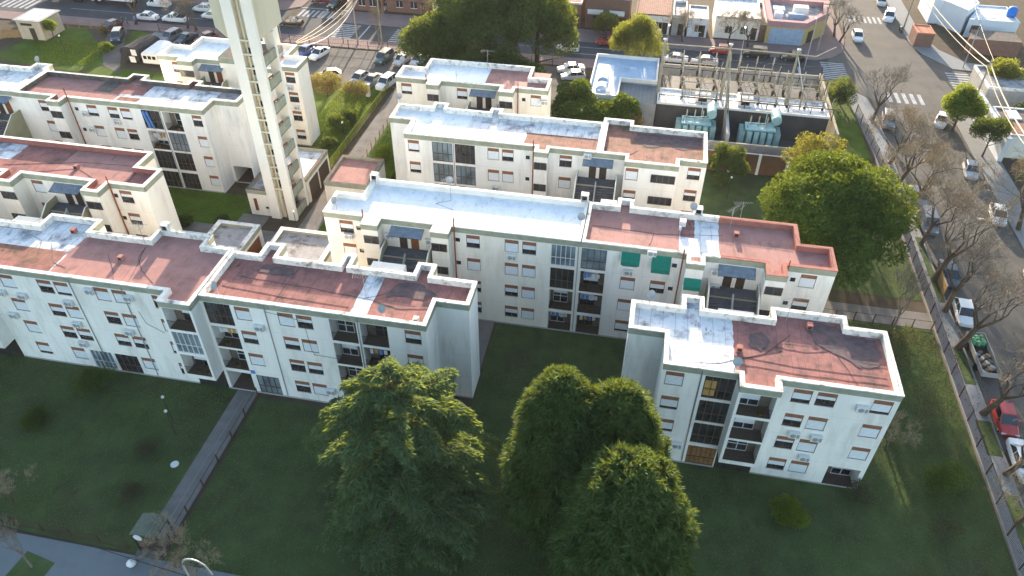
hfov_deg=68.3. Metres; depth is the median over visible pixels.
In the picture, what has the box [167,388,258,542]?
fence
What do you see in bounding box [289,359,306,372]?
window
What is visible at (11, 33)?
fence
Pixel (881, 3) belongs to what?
parked car
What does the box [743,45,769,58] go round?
parked car
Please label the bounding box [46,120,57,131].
window
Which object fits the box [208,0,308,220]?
water tower
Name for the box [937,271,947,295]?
board
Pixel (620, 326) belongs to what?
window
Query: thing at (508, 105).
window
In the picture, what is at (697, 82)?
insulator frame
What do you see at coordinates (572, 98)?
broadleaf tree
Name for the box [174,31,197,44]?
parked car
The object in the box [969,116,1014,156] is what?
broadleaf tree
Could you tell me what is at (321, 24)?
overhead wire
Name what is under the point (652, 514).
dome pine
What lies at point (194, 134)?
apartment block
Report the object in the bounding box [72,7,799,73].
lane markings
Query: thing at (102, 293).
window
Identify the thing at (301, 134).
window
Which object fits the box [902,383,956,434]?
shrub
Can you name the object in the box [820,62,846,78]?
crossing markings
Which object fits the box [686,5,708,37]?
house
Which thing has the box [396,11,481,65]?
broadleaf tree
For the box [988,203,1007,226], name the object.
parked car
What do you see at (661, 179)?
strip window
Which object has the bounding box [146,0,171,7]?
parked car
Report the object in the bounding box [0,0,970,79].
road
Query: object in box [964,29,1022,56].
brick yard wall
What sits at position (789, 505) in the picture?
shrub
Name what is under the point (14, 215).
window
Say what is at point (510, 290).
window
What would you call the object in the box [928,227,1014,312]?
bare tree
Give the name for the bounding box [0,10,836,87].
sidewalk
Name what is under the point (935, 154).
bare tree
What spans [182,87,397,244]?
courtyard paving
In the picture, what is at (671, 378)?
window
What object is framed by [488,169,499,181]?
window
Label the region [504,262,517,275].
window
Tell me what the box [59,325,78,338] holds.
window
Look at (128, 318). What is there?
window
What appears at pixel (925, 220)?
parked car
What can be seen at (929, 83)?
junction
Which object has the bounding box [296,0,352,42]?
overhead wire
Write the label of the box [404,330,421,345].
window
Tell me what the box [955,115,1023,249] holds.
sidewalk
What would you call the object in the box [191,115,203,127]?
window
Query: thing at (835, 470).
balcony door
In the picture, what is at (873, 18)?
crossing markings
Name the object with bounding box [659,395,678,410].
window
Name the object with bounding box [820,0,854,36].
bare tree
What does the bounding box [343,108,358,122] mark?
shrub
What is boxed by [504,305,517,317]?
window
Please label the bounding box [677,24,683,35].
door
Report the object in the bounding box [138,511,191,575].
bare tree
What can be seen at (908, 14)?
utility pole
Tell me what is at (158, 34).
car park slab
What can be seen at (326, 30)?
overhead wire
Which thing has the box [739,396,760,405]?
balcony door
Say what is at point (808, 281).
window
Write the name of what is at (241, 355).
balcony door
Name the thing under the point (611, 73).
substation hall
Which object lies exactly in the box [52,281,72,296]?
window
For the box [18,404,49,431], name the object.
shrub
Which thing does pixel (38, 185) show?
window
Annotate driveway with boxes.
[102,29,126,73]
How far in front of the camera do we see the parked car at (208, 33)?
132.33 m
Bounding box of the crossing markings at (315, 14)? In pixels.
[297,10,342,18]
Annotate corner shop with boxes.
[763,0,829,45]
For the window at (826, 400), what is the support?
in the apartment block at (802, 395)
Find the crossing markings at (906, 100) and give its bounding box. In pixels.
[887,92,924,104]
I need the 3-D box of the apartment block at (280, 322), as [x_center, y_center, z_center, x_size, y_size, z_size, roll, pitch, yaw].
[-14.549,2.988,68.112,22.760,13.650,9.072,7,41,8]
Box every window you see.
[0,191,17,199]
[0,274,17,288]
[11,213,25,218]
[11,298,30,311]
[23,320,42,333]
[31,180,47,193]
[35,279,54,293]
[35,341,53,354]
[38,100,49,111]
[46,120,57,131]
[48,303,67,317]
[50,111,63,118]
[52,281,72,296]
[59,131,72,138]
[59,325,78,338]
[65,307,83,319]
[71,347,89,359]
[76,328,94,341]
[86,105,99,116]
[86,201,102,209]
[92,287,111,301]
[94,125,106,136]
[104,224,112,231]
[104,311,122,325]
[107,107,119,118]
[111,290,130,304]
[114,127,127,139]
[114,333,132,346]
[119,108,132,119]
[119,190,135,203]
[121,313,140,327]
[127,129,140,140]
[128,213,143,225]
[132,336,149,349]
[141,357,158,370]
[151,295,158,308]
[161,319,167,331]
[170,341,176,353]
[171,61,179,72]
[180,70,194,76]
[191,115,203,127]
[197,136,209,147]
[203,156,215,167]
[209,175,220,186]
[233,306,252,321]
[241,330,259,344]
[248,353,265,366]
[277,312,295,327]
[283,336,300,350]
[285,72,295,83]
[289,92,299,102]
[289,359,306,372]
[292,111,303,121]
[295,315,313,330]
[295,380,311,393]
[296,129,306,139]
[301,339,319,353]
[307,361,324,375]
[312,383,328,396]
[339,220,354,233]
[343,243,357,256]
[359,0,364,5]
[363,235,378,244]
[367,258,377,264]
[369,0,375,6]
[396,1,402,7]
[401,83,412,94]
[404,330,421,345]
[407,354,423,364]
[408,140,419,152]
[410,161,421,173]
[411,2,416,8]
[427,94,438,101]
[431,243,446,251]
[437,266,448,274]
[457,88,467,99]
[466,235,479,248]
[467,258,480,271]
[473,280,481,292]
[478,302,481,313]
[487,148,498,160]
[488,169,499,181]
[499,101,511,108]
[502,149,513,161]
[502,171,513,183]
[504,239,518,253]
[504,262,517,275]
[504,284,517,297]
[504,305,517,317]
[521,265,535,278]
[521,307,533,319]
[522,241,535,255]
[522,286,534,299]
[531,95,540,106]
[533,184,545,191]
[534,162,546,170]
[558,177,570,189]
[559,155,571,167]
[613,320,628,332]
[616,299,630,311]
[619,277,634,290]
[622,190,635,202]
[624,168,637,180]
[647,196,671,205]
[649,280,664,294]
[650,174,675,184]
[655,22,661,28]
[658,418,673,431]
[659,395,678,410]
[663,371,684,386]
[682,189,696,201]
[686,167,700,180]
[725,26,731,33]
[740,27,747,34]
[759,309,769,315]
[764,286,783,295]
[765,457,786,470]
[773,435,794,449]
[781,413,803,428]
[787,460,808,474]
[789,389,813,404]
[790,298,808,310]
[795,439,817,453]
[798,274,817,288]
[804,416,827,431]
[813,392,837,408]
[847,447,870,461]
[857,424,881,439]
[868,400,894,415]
[969,25,980,32]
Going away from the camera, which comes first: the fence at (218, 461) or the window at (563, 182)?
the fence at (218, 461)
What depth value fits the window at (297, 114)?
102.72 m
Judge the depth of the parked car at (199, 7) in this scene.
142.97 m
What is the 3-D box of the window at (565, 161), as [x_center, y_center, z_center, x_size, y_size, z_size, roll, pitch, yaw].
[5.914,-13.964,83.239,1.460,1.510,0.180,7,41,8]
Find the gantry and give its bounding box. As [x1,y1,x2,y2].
[654,38,836,140]
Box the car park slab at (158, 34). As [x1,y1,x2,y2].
[151,32,176,43]
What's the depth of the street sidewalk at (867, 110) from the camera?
74.40 m
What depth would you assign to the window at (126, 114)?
91.16 m
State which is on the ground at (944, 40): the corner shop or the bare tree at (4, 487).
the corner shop
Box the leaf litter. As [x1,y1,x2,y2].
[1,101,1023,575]
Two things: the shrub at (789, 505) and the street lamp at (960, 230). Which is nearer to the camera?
the shrub at (789, 505)
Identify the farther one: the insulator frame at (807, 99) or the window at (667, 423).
the insulator frame at (807, 99)
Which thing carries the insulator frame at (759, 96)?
attached to the switch house at (795, 123)
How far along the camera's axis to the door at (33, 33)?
132.48 m
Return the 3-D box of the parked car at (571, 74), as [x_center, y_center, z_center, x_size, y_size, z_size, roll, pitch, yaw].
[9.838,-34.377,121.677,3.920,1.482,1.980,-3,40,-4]
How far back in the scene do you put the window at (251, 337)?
65.79 m
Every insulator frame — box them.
[679,64,722,90]
[680,50,723,77]
[681,77,725,100]
[735,55,780,82]
[737,69,784,95]
[740,82,786,106]
[781,70,829,97]
[785,86,834,110]
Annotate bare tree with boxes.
[0,464,36,504]
[0,512,32,567]
[125,0,138,23]
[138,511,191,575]
[158,0,208,28]
[163,538,224,575]
[173,0,201,29]
[328,7,344,42]
[368,4,383,44]
[419,0,435,13]
[659,9,703,41]
[717,8,746,43]
[734,9,770,46]
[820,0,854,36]
[836,5,864,41]
[863,104,950,164]
[867,62,913,120]
[878,135,998,205]
[884,410,923,450]
[890,261,930,332]
[895,120,957,183]
[902,173,986,244]
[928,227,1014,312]
[931,187,1023,280]
[954,256,1023,349]
[978,147,1023,230]
[979,327,1023,415]
[983,452,1023,524]
[1002,410,1023,476]
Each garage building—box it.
[286,147,330,202]
[323,155,385,201]
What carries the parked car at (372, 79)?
on the car park at (349, 63)
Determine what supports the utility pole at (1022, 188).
on the sidewalk at (976, 145)
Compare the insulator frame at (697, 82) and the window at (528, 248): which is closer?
the window at (528, 248)
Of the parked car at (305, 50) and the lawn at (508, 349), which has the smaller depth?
the lawn at (508, 349)
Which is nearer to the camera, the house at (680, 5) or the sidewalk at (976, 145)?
the sidewalk at (976, 145)
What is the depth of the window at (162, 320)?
66.89 m
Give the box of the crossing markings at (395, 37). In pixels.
[388,30,408,42]
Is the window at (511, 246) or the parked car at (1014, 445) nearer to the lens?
the parked car at (1014, 445)
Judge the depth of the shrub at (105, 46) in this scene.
128.22 m
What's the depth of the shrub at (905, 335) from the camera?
74.70 m
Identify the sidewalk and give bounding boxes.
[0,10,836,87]
[0,530,239,575]
[173,0,309,9]
[344,0,843,59]
[850,91,1023,575]
[887,0,986,71]
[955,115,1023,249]
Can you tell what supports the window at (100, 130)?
in the apartment block at (194, 134)
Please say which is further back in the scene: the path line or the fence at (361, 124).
the fence at (361, 124)
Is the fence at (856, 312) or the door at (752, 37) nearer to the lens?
the fence at (856, 312)
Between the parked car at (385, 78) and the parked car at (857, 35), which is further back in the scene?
the parked car at (857, 35)
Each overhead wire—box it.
[295,0,348,41]
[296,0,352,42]
[296,1,356,45]
[297,1,355,43]
[925,0,1023,143]
[929,0,1023,133]
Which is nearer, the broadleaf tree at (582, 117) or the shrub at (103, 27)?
the broadleaf tree at (582, 117)
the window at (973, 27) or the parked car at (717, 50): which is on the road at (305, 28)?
the parked car at (717, 50)
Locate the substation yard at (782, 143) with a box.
[653,80,828,150]
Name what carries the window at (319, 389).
in the apartment block at (280, 322)
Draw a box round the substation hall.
[590,53,659,102]
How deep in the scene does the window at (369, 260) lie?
74.12 m
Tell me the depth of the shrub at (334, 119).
107.81 m
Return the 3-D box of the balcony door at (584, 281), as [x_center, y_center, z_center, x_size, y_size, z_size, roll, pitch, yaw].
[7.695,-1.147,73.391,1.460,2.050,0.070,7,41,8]
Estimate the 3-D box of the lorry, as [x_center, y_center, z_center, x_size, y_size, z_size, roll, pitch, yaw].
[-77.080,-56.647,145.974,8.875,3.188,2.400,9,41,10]
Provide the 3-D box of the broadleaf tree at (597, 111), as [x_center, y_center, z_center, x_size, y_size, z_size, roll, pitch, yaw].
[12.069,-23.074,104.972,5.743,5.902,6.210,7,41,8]
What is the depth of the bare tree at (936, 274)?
78.27 m
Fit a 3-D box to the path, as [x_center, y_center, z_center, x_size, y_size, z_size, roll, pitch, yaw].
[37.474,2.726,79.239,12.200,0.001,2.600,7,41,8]
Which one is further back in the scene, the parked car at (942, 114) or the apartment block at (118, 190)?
the parked car at (942, 114)
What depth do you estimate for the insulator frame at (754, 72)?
113.05 m
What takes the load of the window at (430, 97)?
in the apartment block at (507, 88)
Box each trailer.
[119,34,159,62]
[964,331,1001,378]
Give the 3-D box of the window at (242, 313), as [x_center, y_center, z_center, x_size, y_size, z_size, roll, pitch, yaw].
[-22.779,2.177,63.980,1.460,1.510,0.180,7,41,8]
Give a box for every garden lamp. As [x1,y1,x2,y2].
[161,395,172,420]
[164,409,176,434]
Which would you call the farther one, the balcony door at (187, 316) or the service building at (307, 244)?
the service building at (307, 244)
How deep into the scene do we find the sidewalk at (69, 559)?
57.36 m
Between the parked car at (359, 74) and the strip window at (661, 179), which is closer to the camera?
the strip window at (661, 179)
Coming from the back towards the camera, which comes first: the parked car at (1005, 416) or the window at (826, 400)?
the parked car at (1005, 416)
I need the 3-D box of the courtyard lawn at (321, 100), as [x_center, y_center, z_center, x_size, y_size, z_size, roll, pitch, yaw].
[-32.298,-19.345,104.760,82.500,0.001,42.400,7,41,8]
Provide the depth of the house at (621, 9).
135.67 m
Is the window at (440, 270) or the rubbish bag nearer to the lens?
the rubbish bag
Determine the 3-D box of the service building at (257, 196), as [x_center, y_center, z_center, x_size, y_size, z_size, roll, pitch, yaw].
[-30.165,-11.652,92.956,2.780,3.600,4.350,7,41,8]
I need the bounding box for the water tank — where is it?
[1006,6,1018,17]
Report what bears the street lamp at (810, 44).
on the sidewalk at (146, 26)
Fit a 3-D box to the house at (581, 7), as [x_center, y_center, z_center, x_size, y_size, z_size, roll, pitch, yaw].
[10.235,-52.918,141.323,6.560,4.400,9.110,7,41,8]
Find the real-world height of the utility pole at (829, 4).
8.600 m
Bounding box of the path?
[822,301,932,329]
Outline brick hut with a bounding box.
[12,8,64,39]
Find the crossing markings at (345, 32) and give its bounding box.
[331,24,360,38]
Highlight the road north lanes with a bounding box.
[64,0,291,17]
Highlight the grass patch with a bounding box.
[6,551,53,575]
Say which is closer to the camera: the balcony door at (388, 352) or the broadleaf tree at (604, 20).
the balcony door at (388, 352)
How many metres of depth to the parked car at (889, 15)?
141.00 m
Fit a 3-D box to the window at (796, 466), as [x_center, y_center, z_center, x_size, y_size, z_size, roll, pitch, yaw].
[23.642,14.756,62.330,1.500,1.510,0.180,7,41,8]
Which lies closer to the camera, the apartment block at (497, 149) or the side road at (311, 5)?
the apartment block at (497, 149)
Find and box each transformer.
[675,102,716,139]
[736,108,781,145]
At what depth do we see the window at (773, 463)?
62.61 m
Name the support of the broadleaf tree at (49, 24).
on the lawn at (849, 129)
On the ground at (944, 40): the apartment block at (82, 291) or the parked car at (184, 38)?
the apartment block at (82, 291)
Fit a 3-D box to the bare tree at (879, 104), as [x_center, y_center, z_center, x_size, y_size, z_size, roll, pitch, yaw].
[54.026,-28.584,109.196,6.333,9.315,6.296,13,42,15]
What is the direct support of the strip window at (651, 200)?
in the apartment block at (497, 149)
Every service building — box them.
[208,220,264,252]
[245,171,271,215]
[270,226,332,262]
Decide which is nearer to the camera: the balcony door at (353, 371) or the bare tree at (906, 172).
the balcony door at (353, 371)
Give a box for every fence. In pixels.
[0,29,21,37]
[0,515,129,548]
[66,21,103,28]
[157,24,574,65]
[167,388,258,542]
[329,80,390,168]
[362,108,394,156]
[824,308,935,330]
[854,104,1023,575]
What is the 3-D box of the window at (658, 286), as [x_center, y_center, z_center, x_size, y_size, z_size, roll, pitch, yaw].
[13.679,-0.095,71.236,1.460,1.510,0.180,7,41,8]
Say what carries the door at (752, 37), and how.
in the house at (721, 6)
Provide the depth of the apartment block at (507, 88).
96.11 m
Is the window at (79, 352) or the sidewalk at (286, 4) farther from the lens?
the sidewalk at (286, 4)
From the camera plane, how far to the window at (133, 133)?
93.08 m
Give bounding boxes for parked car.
[100,18,122,31]
[109,26,124,42]
[136,10,159,21]
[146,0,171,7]
[160,27,183,41]
[161,12,188,22]
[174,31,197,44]
[192,2,210,11]
[194,30,217,41]
[201,10,212,18]
[279,16,303,26]
[298,43,314,55]
[308,46,330,60]
[311,0,329,3]
[320,67,341,78]
[327,0,347,9]
[350,69,369,85]
[361,72,382,87]
[373,47,394,64]
[375,71,395,90]
[393,51,410,66]
[409,54,427,65]
[556,43,579,51]
[557,62,584,73]
[560,69,585,80]
[596,35,612,45]
[661,52,688,63]
[691,54,718,66]
[708,43,731,54]
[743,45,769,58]
[780,50,805,61]
[851,29,863,42]
[876,0,887,6]
[881,108,895,129]
[883,7,895,22]
[909,185,927,207]
[917,205,939,235]
[934,111,949,128]
[937,259,961,288]
[952,297,973,327]
[962,159,978,179]
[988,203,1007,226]
[990,399,1020,437]
[1006,437,1023,483]
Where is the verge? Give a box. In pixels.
[915,237,1023,547]
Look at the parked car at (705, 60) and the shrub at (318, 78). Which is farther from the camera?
the parked car at (705, 60)
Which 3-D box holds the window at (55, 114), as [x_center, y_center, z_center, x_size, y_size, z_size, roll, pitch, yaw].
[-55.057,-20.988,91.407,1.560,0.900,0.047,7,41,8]
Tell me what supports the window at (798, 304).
in the apartment block at (629, 250)
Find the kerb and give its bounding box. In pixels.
[0,525,186,575]
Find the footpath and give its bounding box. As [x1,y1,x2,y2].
[135,389,256,558]
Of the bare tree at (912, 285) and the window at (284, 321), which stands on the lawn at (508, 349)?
the bare tree at (912, 285)
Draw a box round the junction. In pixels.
[828,39,968,105]
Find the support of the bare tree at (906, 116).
on the ground at (944, 40)
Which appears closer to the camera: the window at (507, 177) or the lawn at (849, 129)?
the window at (507, 177)
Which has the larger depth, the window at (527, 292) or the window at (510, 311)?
the window at (510, 311)
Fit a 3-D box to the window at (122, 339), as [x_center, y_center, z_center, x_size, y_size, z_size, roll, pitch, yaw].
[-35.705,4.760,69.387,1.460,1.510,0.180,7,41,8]
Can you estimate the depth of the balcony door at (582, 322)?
77.41 m
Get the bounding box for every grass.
[14,38,394,219]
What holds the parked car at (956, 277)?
on the side road at (997, 333)
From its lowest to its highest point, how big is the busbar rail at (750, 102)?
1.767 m
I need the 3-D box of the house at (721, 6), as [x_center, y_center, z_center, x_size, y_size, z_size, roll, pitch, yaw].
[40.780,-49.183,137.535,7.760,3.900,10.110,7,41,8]
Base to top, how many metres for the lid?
0.060 m
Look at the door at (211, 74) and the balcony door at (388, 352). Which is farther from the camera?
the door at (211, 74)
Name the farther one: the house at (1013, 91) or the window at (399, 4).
the window at (399, 4)
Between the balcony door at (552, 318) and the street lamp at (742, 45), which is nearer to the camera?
the balcony door at (552, 318)
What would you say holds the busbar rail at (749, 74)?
attached to the cable house at (668, 81)
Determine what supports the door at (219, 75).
in the apartment block at (208, 61)
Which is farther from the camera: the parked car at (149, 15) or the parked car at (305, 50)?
the parked car at (149, 15)
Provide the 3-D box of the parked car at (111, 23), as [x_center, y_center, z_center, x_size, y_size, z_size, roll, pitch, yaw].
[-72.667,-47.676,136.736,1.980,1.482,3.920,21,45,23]
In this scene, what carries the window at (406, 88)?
in the apartment block at (507, 88)
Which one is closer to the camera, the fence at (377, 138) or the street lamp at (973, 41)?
the fence at (377, 138)
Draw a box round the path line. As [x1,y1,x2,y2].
[157,398,243,538]
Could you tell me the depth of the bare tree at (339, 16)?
129.82 m
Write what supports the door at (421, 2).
in the house at (406, 6)
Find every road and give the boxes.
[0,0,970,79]
[295,0,352,22]
[832,0,1023,500]
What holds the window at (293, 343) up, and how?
in the apartment block at (280, 322)
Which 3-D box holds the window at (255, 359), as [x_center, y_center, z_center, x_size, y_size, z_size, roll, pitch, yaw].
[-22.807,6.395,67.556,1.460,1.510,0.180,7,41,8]
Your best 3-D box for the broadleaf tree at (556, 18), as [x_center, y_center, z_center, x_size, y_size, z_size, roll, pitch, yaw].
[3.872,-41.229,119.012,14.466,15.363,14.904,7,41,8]
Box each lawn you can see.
[0,28,872,166]
[0,171,1015,575]
[83,67,581,230]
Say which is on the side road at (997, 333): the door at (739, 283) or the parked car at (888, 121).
the parked car at (888, 121)
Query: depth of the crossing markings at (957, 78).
123.01 m
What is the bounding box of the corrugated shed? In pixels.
[620,83,656,126]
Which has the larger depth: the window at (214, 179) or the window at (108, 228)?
the window at (214, 179)
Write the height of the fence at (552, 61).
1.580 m
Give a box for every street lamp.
[181,558,212,575]
[737,26,745,68]
[803,17,816,69]
[946,218,981,257]
[963,18,979,66]
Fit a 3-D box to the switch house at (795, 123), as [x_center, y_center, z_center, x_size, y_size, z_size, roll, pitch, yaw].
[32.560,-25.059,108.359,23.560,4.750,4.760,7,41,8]
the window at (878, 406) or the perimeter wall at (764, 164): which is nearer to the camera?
the window at (878, 406)
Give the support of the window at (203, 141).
in the apartment block at (194, 134)
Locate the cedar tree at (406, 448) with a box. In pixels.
[301,355,506,575]
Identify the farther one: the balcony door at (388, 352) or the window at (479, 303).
the window at (479, 303)
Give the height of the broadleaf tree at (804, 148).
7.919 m
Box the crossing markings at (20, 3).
[0,0,41,8]
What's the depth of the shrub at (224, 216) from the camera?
89.88 m
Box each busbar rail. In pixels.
[658,94,834,120]
[663,67,827,94]
[664,55,822,91]
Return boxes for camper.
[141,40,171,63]
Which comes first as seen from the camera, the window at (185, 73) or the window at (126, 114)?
the window at (126, 114)
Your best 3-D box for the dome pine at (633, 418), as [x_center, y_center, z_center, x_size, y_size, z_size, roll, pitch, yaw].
[6.709,12.853,53.620,9.425,17.453,9.789,7,41,8]
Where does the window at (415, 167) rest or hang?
in the apartment block at (497, 149)
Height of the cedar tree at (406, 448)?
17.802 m
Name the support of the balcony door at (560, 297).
in the apartment block at (516, 256)
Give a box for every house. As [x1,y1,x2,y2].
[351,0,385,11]
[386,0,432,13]
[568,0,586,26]
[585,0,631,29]
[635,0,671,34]
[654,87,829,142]
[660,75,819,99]
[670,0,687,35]
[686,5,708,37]
[712,0,760,40]
[757,2,766,40]
[918,0,979,33]
[962,5,1020,36]
[967,65,1023,107]
[992,106,1023,158]
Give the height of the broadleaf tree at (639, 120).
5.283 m
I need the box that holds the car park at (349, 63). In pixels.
[298,46,572,99]
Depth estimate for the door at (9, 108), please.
93.93 m
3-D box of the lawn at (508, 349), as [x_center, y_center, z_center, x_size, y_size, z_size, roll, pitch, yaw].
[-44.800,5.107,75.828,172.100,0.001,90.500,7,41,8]
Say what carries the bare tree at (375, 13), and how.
on the sidewalk at (146, 26)
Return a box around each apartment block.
[0,56,53,138]
[0,135,181,236]
[0,213,233,387]
[14,70,260,192]
[156,26,319,145]
[197,242,479,402]
[322,171,588,332]
[389,93,707,212]
[395,50,551,116]
[574,197,837,339]
[621,290,904,488]
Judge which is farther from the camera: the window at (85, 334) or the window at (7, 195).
the window at (7, 195)
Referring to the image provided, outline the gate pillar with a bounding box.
[365,83,370,96]
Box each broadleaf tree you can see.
[42,18,57,38]
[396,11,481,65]
[427,0,548,54]
[438,39,547,73]
[493,0,579,72]
[550,78,596,118]
[574,113,595,120]
[581,98,613,121]
[591,10,621,35]
[605,91,642,124]
[609,12,669,57]
[621,110,644,125]
[708,142,750,185]
[756,148,921,287]
[780,130,849,163]
[940,81,989,131]
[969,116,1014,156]
[986,57,1023,80]
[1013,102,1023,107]
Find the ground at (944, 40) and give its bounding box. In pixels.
[0,0,1023,575]
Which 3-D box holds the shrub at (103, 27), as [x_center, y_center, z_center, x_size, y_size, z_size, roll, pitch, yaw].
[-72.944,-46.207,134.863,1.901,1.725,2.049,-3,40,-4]
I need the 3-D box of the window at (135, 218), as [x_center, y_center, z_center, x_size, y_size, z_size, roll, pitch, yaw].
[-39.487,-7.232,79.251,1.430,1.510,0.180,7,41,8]
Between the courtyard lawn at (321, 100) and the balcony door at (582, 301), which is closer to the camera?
the balcony door at (582, 301)
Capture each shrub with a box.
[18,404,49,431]
[70,365,116,397]
[98,25,109,33]
[98,41,115,52]
[118,480,146,502]
[132,434,160,457]
[178,214,193,227]
[215,213,230,222]
[310,70,343,95]
[321,136,337,148]
[326,113,347,131]
[340,80,369,99]
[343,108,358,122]
[374,142,393,161]
[769,493,811,529]
[825,75,858,105]
[843,478,874,507]
[886,323,921,344]
[890,339,912,368]
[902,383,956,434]
[919,458,977,500]
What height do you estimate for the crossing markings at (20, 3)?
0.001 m
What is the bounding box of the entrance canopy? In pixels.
[129,513,175,552]
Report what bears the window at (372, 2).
in the house at (366, 5)
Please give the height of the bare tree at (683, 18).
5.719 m
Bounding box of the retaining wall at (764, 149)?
[708,140,826,156]
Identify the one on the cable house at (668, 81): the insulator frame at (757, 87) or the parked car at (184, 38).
the insulator frame at (757, 87)
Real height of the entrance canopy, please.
2.615 m
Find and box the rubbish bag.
[126,558,136,567]
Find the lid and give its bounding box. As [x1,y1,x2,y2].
[170,461,178,467]
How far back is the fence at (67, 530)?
58.71 m
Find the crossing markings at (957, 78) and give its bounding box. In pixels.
[945,72,968,87]
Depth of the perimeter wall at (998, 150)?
103.41 m
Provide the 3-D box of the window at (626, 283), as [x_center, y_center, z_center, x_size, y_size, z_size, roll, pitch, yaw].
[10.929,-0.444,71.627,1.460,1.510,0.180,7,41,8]
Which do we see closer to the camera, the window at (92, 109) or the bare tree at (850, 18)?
the window at (92, 109)
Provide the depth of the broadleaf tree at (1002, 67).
116.37 m
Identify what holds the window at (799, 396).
in the apartment block at (802, 395)
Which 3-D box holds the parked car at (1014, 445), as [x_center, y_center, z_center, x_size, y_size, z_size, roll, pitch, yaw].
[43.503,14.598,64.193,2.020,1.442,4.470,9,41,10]
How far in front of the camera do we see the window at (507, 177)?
85.96 m
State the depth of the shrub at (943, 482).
61.32 m
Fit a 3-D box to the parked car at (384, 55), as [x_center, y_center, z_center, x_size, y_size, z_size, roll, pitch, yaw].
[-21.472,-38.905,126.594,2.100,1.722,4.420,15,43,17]
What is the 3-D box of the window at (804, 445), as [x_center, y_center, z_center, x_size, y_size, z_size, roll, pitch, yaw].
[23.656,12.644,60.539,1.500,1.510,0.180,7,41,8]
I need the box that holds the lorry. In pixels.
[93,0,137,6]
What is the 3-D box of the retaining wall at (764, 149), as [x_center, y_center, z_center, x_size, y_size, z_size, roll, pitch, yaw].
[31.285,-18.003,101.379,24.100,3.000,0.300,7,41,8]
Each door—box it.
[0,104,6,113]
[5,101,13,113]
[29,28,38,39]
[65,193,75,203]
[74,191,85,204]
[174,113,182,125]
[183,313,191,321]
[195,359,208,365]
[208,71,216,82]
[216,72,223,82]
[223,331,239,338]
[237,350,245,359]
[337,320,354,332]
[341,344,358,355]
[348,367,362,375]
[375,325,387,337]
[379,349,390,358]
[399,237,408,247]
[410,239,419,249]
[421,2,426,13]
[476,96,482,107]
[485,97,491,108]
[550,313,563,321]
[553,291,567,302]
[578,315,591,325]
[579,293,594,305]
[583,273,598,284]
[588,166,596,177]
[598,167,606,178]
[661,23,667,33]
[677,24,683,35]
[698,25,704,36]
[721,277,732,287]
[726,440,747,450]
[732,417,754,429]
[734,277,745,288]
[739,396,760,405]
[749,28,756,39]
[805,30,813,43]
[830,467,851,475]
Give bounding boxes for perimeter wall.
[658,63,818,87]
[706,149,800,177]
[815,73,838,149]
[971,88,1011,161]
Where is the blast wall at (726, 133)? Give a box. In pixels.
[721,112,729,141]
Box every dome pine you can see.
[495,362,608,559]
[542,375,673,562]
[544,440,702,575]
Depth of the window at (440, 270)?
73.28 m
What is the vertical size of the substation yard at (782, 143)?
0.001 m
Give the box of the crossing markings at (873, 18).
[848,16,886,24]
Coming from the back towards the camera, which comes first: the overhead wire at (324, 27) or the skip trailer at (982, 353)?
the overhead wire at (324, 27)
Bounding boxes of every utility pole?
[352,1,358,43]
[377,0,382,45]
[816,1,835,50]
[903,0,913,29]
[978,59,996,90]
[1009,185,1023,211]
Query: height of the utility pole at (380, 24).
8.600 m
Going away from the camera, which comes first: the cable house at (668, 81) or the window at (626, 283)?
the window at (626, 283)
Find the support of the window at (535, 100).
in the apartment block at (507, 88)
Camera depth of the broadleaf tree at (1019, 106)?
110.36 m
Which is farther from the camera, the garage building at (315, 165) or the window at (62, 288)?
the garage building at (315, 165)
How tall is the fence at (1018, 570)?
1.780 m
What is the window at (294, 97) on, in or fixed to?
in the apartment block at (208, 61)
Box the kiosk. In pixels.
[908,24,935,47]
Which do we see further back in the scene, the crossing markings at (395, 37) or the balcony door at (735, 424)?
the crossing markings at (395, 37)

